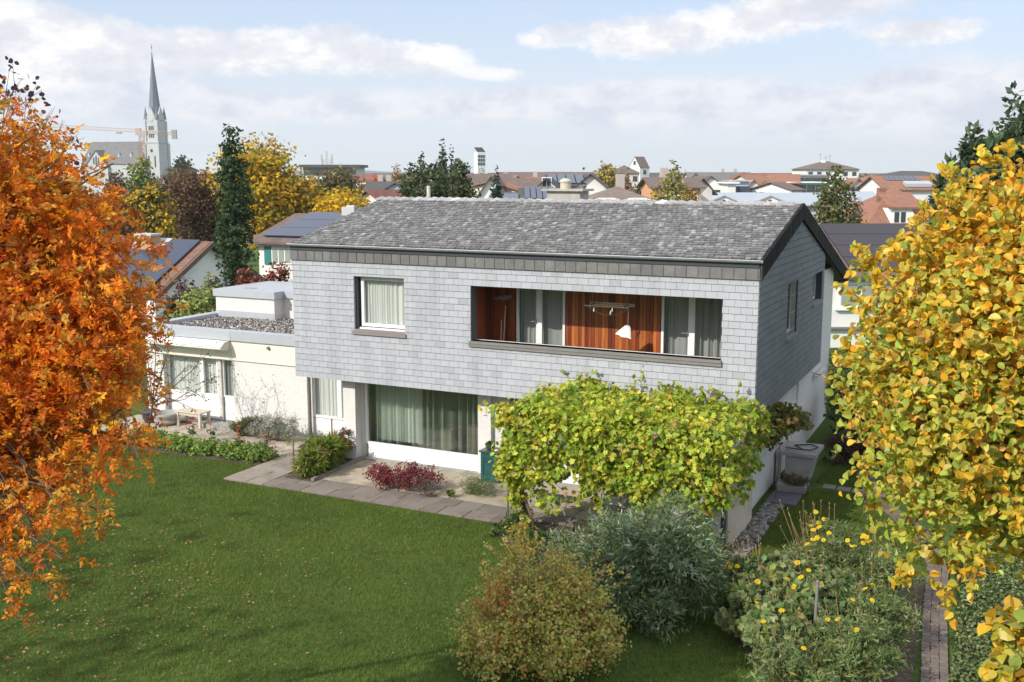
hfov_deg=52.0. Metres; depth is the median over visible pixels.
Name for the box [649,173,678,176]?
distant house
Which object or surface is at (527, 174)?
long roof house
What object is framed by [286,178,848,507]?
slate clad house
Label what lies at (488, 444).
bowl planter
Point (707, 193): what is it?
white gable house
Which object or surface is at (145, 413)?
dark pot
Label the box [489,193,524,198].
solar shed
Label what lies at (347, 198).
yellow shrub
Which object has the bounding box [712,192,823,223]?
metal roof hall
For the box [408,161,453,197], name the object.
conifer
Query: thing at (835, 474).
side grass
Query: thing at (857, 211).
russet birch
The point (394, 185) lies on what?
blue house
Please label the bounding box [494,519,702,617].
flower bed soil
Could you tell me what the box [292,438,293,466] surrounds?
plant stake
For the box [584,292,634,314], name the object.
airing rack
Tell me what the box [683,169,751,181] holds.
long roof house
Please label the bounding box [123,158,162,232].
green lime
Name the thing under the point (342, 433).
russet perennial
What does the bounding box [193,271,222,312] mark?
laurel shrub
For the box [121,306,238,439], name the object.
purple leaf plum
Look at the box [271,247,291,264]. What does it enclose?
window
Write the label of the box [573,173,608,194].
white gable house
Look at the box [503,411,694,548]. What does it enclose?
vine pergola
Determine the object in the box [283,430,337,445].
window weeds
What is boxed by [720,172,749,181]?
red roof house
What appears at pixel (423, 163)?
conifer
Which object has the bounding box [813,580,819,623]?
plant stake
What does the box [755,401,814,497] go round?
olive creeper
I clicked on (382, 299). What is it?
bedroom window
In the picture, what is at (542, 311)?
loggia door
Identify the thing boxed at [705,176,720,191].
white gable house
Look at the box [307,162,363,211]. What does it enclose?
olive beech
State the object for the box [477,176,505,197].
white gable house
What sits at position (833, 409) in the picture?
hydrangea bush
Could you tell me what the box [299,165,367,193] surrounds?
office block
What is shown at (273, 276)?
smoke bush
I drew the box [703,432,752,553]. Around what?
garden wall
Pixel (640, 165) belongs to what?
saddle tower
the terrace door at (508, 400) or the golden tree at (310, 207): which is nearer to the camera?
the terrace door at (508, 400)
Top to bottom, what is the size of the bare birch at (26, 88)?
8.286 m
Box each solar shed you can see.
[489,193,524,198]
[518,186,552,198]
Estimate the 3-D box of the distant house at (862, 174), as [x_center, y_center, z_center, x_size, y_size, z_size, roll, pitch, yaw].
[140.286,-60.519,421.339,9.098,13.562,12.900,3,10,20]
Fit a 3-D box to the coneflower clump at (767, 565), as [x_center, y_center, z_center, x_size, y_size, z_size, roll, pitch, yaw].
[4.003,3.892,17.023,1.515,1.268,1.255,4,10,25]
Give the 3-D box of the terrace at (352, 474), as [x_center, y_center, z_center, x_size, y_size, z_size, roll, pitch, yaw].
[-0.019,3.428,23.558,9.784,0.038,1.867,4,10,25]
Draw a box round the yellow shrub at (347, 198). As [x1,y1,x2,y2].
[308,186,370,212]
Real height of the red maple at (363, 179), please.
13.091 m
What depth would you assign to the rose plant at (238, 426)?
26.77 m
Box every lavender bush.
[227,415,254,436]
[242,414,268,437]
[255,412,300,441]
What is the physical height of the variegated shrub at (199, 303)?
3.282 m
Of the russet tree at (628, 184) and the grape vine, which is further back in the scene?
the russet tree at (628, 184)
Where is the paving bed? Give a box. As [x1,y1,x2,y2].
[228,480,573,524]
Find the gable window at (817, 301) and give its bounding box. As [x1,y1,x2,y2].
[812,274,822,307]
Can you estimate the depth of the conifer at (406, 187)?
60.06 m
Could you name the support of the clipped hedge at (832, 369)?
on the ground at (820, 435)
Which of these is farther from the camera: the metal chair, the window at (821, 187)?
the window at (821, 187)
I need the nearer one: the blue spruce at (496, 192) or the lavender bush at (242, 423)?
the lavender bush at (242, 423)
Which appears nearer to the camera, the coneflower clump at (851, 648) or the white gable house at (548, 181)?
the coneflower clump at (851, 648)
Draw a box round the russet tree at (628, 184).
[614,167,636,191]
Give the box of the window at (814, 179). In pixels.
[812,178,820,181]
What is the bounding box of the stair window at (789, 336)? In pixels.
[786,283,797,341]
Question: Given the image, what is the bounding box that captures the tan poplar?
[390,163,408,181]
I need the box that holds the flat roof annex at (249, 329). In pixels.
[142,281,315,436]
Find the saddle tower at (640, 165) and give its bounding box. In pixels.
[629,157,649,190]
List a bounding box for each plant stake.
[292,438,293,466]
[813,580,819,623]
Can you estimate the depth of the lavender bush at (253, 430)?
28.39 m
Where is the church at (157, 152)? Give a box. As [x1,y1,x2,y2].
[81,44,170,195]
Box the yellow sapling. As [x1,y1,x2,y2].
[977,595,1023,681]
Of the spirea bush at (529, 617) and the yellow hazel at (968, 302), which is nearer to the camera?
the yellow hazel at (968, 302)
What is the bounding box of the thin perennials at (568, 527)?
[547,521,596,544]
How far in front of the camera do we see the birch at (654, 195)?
69.35 m
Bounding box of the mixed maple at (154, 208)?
[118,180,182,238]
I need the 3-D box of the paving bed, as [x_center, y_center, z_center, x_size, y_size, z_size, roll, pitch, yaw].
[-0.664,3.356,24.113,11.440,0.001,4.280,4,10,25]
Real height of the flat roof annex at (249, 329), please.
3.610 m
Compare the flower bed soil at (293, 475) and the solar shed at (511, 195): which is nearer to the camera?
the flower bed soil at (293, 475)
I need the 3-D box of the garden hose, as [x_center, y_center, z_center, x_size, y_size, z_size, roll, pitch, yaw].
[6.776,2.480,24.497,0.721,0.072,0.595,-1,9,-8]
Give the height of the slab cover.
0.075 m
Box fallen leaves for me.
[0,480,932,681]
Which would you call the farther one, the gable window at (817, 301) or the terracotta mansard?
the terracotta mansard
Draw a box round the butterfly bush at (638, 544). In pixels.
[538,487,744,644]
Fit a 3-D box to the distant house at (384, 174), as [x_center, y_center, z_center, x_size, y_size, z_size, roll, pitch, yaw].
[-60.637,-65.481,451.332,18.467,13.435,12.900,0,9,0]
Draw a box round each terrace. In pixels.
[101,414,309,455]
[321,459,697,532]
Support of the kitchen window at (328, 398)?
in the slate clad house at (404, 351)
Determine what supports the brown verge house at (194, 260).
on the ground at (820, 435)
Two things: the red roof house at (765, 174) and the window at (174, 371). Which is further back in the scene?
the red roof house at (765, 174)
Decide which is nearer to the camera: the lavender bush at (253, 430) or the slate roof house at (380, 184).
the lavender bush at (253, 430)
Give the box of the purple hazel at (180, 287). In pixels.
[171,276,195,303]
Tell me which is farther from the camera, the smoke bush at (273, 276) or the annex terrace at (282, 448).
the smoke bush at (273, 276)
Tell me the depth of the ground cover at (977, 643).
17.11 m
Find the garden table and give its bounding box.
[174,407,210,428]
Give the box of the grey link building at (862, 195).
[825,191,875,212]
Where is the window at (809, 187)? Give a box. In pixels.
[807,185,814,192]
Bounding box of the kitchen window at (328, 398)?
[313,378,343,419]
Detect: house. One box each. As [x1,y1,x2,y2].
[84,233,263,321]
[246,205,358,281]
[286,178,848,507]
[352,175,377,186]
[357,189,401,202]
[362,175,396,190]
[365,173,392,178]
[384,182,403,189]
[461,174,513,185]
[470,182,523,195]
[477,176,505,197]
[498,172,594,177]
[504,173,541,187]
[526,171,541,177]
[535,177,559,187]
[544,174,587,188]
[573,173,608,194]
[589,174,652,200]
[614,165,639,189]
[636,168,705,199]
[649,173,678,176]
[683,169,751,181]
[697,177,717,200]
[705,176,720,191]
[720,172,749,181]
[731,175,769,184]
[747,179,758,191]
[750,182,806,192]
[751,173,791,175]
[770,174,800,186]
[790,153,858,189]
[819,223,932,347]
[845,178,861,190]
[855,176,936,203]
[859,173,873,177]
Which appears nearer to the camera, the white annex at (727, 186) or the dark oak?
the white annex at (727, 186)
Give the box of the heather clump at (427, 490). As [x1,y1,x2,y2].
[408,474,445,496]
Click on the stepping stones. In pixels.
(839, 488)
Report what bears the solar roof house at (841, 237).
on the ground at (820, 435)
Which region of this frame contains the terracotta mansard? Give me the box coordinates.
[830,188,929,222]
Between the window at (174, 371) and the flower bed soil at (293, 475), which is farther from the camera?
the window at (174, 371)
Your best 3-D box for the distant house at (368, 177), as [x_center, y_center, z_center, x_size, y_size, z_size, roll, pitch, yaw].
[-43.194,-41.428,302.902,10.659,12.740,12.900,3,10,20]
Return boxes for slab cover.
[765,489,802,507]
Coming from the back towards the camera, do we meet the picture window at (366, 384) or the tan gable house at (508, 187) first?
the tan gable house at (508, 187)
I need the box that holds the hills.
[291,170,405,177]
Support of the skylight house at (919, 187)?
on the ground at (820, 435)
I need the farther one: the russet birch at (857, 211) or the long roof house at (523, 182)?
the long roof house at (523, 182)
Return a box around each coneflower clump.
[710,572,788,645]
[716,535,804,592]
[723,586,842,667]
[742,621,857,681]
[768,549,886,630]
[776,500,876,579]
[801,593,912,681]
[831,520,927,605]
[834,563,924,654]
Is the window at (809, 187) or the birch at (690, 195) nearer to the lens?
the birch at (690, 195)
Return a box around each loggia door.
[516,288,565,345]
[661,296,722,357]
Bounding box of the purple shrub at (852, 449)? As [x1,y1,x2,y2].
[821,429,884,465]
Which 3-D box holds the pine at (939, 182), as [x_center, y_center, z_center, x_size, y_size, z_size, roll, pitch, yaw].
[10.021,-0.297,22.874,2.834,7.678,2.758,4,10,25]
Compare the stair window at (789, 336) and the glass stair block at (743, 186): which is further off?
the glass stair block at (743, 186)
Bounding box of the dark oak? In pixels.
[165,154,198,187]
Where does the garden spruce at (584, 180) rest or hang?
on the ground at (820, 435)
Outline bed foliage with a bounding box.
[123,425,277,463]
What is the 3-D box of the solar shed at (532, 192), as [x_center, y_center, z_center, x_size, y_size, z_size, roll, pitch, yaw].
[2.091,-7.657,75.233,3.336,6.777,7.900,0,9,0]
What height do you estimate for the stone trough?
0.790 m
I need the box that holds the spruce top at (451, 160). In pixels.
[448,144,453,193]
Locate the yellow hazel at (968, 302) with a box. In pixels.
[811,138,1023,630]
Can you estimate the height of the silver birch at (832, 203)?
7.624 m
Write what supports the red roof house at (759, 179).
on the ground at (820, 435)
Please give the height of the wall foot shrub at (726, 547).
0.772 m
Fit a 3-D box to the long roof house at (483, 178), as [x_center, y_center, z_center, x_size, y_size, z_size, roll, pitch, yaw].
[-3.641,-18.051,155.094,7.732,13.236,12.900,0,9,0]
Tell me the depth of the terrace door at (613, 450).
23.65 m
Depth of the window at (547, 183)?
106.74 m
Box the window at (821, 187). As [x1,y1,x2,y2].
[816,185,823,192]
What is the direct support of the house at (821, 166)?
on the ground at (820, 435)
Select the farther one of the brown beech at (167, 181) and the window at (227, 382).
the brown beech at (167, 181)
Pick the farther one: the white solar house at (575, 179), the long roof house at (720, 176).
the long roof house at (720, 176)
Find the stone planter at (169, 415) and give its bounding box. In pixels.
[152,409,180,425]
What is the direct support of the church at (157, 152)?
on the ground at (820, 435)
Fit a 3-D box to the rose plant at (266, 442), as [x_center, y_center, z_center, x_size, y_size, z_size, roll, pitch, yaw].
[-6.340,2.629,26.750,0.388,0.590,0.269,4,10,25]
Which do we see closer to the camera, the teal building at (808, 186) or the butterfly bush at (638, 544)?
the butterfly bush at (638, 544)
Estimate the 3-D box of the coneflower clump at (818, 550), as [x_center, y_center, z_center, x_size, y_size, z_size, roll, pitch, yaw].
[5.382,3.577,17.939,1.693,1.605,1.800,4,10,25]
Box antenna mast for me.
[320,150,332,164]
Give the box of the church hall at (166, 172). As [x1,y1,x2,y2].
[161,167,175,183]
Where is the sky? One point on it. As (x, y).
(753, 86)
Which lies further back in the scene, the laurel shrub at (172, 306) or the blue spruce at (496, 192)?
the blue spruce at (496, 192)
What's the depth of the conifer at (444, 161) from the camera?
64.92 m
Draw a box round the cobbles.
[728,502,784,558]
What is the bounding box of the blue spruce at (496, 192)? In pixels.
[489,165,503,198]
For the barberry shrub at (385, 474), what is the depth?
23.71 m
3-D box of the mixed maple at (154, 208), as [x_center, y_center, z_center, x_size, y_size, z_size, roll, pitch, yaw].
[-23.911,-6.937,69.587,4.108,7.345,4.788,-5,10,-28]
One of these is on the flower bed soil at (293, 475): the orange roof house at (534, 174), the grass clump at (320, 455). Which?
the grass clump at (320, 455)
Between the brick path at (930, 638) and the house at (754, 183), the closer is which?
the brick path at (930, 638)
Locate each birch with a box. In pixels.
[0,56,87,183]
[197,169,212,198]
[646,187,659,199]
[655,160,687,200]
[676,184,700,200]
[807,165,860,224]
[844,197,865,222]
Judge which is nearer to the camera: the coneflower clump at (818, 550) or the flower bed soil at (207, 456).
the coneflower clump at (818, 550)
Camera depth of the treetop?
177.95 m
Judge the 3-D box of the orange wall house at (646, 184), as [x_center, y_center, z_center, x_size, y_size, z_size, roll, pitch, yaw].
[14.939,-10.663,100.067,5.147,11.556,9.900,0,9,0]
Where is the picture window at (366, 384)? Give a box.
[365,383,477,457]
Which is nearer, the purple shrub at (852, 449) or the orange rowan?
the orange rowan
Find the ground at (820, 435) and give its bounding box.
[0,177,1023,681]
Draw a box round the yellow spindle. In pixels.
[501,519,541,560]
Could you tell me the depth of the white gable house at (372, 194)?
95.14 m
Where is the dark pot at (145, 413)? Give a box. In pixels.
[141,409,158,422]
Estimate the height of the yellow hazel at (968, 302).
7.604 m
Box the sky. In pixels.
[0,0,1023,176]
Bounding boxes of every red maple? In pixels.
[358,174,368,191]
[371,173,383,180]
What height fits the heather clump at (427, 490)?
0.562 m
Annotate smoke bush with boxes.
[234,267,261,285]
[261,261,292,281]
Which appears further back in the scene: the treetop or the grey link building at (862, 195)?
the treetop
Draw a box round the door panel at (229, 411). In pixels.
[170,391,234,420]
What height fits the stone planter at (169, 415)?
0.345 m
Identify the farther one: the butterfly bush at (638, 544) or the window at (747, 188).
the window at (747, 188)
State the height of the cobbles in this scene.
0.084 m
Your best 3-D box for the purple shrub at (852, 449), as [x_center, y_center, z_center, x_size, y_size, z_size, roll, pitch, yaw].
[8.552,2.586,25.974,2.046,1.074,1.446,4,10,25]
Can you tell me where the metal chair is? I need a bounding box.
[601,479,630,514]
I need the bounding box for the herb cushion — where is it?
[457,470,499,496]
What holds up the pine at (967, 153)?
on the ground at (820, 435)
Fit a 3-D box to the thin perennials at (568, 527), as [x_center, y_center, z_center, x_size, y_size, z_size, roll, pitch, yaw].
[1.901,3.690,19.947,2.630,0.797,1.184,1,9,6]
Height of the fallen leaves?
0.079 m
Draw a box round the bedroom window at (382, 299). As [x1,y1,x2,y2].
[352,276,405,337]
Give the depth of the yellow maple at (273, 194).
75.43 m
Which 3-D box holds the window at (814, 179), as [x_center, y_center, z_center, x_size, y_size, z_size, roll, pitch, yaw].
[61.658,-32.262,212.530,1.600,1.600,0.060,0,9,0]
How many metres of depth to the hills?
2822.50 m
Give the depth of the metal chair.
21.56 m
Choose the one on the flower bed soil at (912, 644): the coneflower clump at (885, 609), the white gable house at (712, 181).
the coneflower clump at (885, 609)
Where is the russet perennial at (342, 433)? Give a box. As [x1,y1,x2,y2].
[332,427,355,459]
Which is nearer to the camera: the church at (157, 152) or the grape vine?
the grape vine
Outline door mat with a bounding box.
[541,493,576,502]
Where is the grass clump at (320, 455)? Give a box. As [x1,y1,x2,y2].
[290,430,352,478]
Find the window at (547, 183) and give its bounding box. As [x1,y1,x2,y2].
[542,177,551,187]
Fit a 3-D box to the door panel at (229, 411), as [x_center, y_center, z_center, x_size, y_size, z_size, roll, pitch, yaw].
[-8.892,1.863,30.341,2.540,0.660,0.060,4,10,25]
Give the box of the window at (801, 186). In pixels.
[798,185,805,192]
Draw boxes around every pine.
[916,151,958,484]
[939,120,993,473]
[965,80,1023,243]
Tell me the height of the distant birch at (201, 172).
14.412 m
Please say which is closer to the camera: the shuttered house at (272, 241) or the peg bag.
the peg bag
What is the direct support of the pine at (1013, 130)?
on the ground at (820, 435)
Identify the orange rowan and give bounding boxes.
[0,87,196,634]
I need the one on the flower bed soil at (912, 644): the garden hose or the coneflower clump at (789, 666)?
the coneflower clump at (789, 666)
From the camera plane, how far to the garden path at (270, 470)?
25.22 m
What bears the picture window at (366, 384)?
in the slate clad house at (404, 351)
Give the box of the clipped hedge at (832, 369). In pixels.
[824,349,897,417]
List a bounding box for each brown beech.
[139,175,190,238]
[165,165,225,244]
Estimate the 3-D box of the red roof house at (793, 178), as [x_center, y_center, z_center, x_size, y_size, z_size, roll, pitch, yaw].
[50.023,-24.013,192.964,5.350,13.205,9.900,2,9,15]
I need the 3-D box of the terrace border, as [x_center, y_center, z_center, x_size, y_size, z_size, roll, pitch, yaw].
[-0.951,3.604,22.439,10.180,0.039,0.958,4,10,25]
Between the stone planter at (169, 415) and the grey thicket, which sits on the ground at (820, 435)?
the grey thicket
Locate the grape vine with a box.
[478,369,776,547]
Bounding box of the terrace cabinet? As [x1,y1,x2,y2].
[479,447,504,482]
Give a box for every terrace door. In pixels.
[507,398,592,467]
[595,421,664,475]
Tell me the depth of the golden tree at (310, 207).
76.90 m
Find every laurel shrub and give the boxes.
[160,298,179,319]
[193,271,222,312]
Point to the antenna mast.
(322, 158)
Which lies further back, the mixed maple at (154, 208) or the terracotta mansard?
the terracotta mansard
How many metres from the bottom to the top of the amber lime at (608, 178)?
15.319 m
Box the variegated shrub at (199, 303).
[165,285,215,318]
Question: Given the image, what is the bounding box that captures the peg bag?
[616,309,630,338]
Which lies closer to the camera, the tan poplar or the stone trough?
the stone trough
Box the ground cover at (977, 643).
[946,553,1023,681]
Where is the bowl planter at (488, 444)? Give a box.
[485,441,494,449]
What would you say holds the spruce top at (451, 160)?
on the ground at (820, 435)
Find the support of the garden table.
on the annex terrace at (282, 448)
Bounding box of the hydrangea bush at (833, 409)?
[823,372,879,440]
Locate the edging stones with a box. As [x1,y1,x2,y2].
[311,454,368,480]
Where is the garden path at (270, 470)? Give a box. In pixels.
[224,449,300,484]
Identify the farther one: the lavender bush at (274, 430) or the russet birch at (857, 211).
the russet birch at (857, 211)
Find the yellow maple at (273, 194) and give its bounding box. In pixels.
[200,132,324,251]
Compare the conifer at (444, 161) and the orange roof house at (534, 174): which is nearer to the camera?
the conifer at (444, 161)
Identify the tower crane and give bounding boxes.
[49,124,176,173]
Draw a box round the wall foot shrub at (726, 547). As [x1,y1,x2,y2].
[682,537,751,577]
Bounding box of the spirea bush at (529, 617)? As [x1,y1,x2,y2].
[438,515,633,681]
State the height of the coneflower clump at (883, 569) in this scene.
1.424 m
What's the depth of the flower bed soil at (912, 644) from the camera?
16.02 m
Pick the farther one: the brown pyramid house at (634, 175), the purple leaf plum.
the brown pyramid house at (634, 175)
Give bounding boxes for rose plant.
[184,416,197,438]
[206,423,216,439]
[234,425,245,445]
[234,433,246,449]
[257,434,268,445]
[262,441,276,455]
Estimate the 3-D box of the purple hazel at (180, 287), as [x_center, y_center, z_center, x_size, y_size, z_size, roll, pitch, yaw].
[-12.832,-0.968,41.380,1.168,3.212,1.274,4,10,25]
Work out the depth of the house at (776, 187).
150.71 m
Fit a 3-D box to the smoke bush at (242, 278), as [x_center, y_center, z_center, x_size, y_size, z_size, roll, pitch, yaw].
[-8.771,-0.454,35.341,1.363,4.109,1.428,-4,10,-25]
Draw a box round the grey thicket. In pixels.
[98,170,142,236]
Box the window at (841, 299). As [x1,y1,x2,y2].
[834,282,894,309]
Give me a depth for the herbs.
20.71 m
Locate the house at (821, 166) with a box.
[790,153,858,189]
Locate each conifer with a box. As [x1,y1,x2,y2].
[396,162,421,196]
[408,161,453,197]
[416,151,425,183]
[436,138,451,192]
[442,158,481,197]
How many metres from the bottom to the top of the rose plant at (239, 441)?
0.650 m
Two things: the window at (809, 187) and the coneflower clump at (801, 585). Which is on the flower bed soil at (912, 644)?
the coneflower clump at (801, 585)
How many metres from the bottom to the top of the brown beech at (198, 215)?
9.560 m
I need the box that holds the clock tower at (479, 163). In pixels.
[474,147,484,173]
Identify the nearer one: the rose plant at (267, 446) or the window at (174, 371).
the rose plant at (267, 446)
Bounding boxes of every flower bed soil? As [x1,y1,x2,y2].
[118,442,276,465]
[285,436,351,481]
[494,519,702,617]
[731,549,924,681]
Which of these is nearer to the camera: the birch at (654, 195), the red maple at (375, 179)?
the birch at (654, 195)
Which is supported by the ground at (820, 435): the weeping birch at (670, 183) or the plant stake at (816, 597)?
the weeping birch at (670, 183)
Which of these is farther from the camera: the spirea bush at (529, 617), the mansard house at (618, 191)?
the mansard house at (618, 191)
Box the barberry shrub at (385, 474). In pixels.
[362,459,446,491]
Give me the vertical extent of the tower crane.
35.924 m
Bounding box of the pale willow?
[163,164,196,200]
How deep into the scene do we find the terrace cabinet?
24.33 m
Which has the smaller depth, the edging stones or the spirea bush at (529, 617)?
the spirea bush at (529, 617)
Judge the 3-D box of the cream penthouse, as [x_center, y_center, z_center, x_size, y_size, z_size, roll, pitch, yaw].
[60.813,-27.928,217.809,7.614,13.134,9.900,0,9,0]
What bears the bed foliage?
on the flower bed soil at (207, 456)
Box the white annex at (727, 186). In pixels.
[717,182,739,191]
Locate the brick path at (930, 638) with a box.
[857,466,948,681]
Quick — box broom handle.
[503,306,505,340]
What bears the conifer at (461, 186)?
on the ground at (820, 435)
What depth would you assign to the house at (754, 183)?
168.19 m
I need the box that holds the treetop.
[632,184,640,194]
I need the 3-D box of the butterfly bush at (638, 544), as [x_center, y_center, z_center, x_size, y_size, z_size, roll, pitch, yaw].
[1.975,3.481,17.250,3.655,2.151,3.032,4,10,25]
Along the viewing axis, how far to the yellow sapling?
5.55 m
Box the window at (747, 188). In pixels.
[743,186,749,191]
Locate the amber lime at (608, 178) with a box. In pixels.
[593,160,617,187]
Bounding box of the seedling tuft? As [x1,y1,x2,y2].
[446,488,455,497]
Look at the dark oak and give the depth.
324.03 m
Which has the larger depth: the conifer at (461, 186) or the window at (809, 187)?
the window at (809, 187)
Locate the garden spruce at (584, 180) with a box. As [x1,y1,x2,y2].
[580,167,589,193]
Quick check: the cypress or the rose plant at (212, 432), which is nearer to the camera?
the rose plant at (212, 432)
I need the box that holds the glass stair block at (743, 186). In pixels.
[722,180,752,191]
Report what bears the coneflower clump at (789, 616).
on the flower bed soil at (912, 644)
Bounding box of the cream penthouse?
[800,174,831,186]
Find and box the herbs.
[481,510,576,548]
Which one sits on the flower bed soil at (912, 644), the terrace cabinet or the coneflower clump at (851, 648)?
the coneflower clump at (851, 648)
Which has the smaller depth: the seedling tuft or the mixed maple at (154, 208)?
the seedling tuft
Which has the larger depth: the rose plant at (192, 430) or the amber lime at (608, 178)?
the amber lime at (608, 178)
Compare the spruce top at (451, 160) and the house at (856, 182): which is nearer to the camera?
the spruce top at (451, 160)
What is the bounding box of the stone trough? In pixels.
[775,441,823,481]
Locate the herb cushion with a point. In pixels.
(474, 491)
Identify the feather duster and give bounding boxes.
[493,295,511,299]
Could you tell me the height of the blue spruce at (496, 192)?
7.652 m
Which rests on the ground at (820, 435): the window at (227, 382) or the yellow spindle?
the yellow spindle
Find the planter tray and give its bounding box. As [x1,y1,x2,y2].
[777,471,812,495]
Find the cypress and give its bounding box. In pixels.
[206,123,259,286]
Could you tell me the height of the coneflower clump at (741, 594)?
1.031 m
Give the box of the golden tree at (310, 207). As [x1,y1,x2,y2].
[291,178,328,212]
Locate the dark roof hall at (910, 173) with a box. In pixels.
[875,171,938,175]
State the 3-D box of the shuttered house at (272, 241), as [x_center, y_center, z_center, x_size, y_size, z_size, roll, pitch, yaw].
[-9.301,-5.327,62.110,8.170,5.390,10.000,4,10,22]
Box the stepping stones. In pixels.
[822,484,894,497]
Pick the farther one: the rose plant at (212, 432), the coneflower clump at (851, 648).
the rose plant at (212, 432)
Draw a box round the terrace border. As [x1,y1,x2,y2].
[263,474,686,542]
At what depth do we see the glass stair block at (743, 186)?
148.37 m
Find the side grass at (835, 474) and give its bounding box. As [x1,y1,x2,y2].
[748,461,925,566]
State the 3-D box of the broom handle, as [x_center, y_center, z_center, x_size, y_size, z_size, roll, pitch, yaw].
[-0.200,-0.023,24.904,0.036,1.621,0.211,6,11,33]
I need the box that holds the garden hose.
[786,444,818,450]
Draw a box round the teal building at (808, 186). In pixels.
[787,181,826,192]
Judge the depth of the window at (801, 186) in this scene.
187.93 m

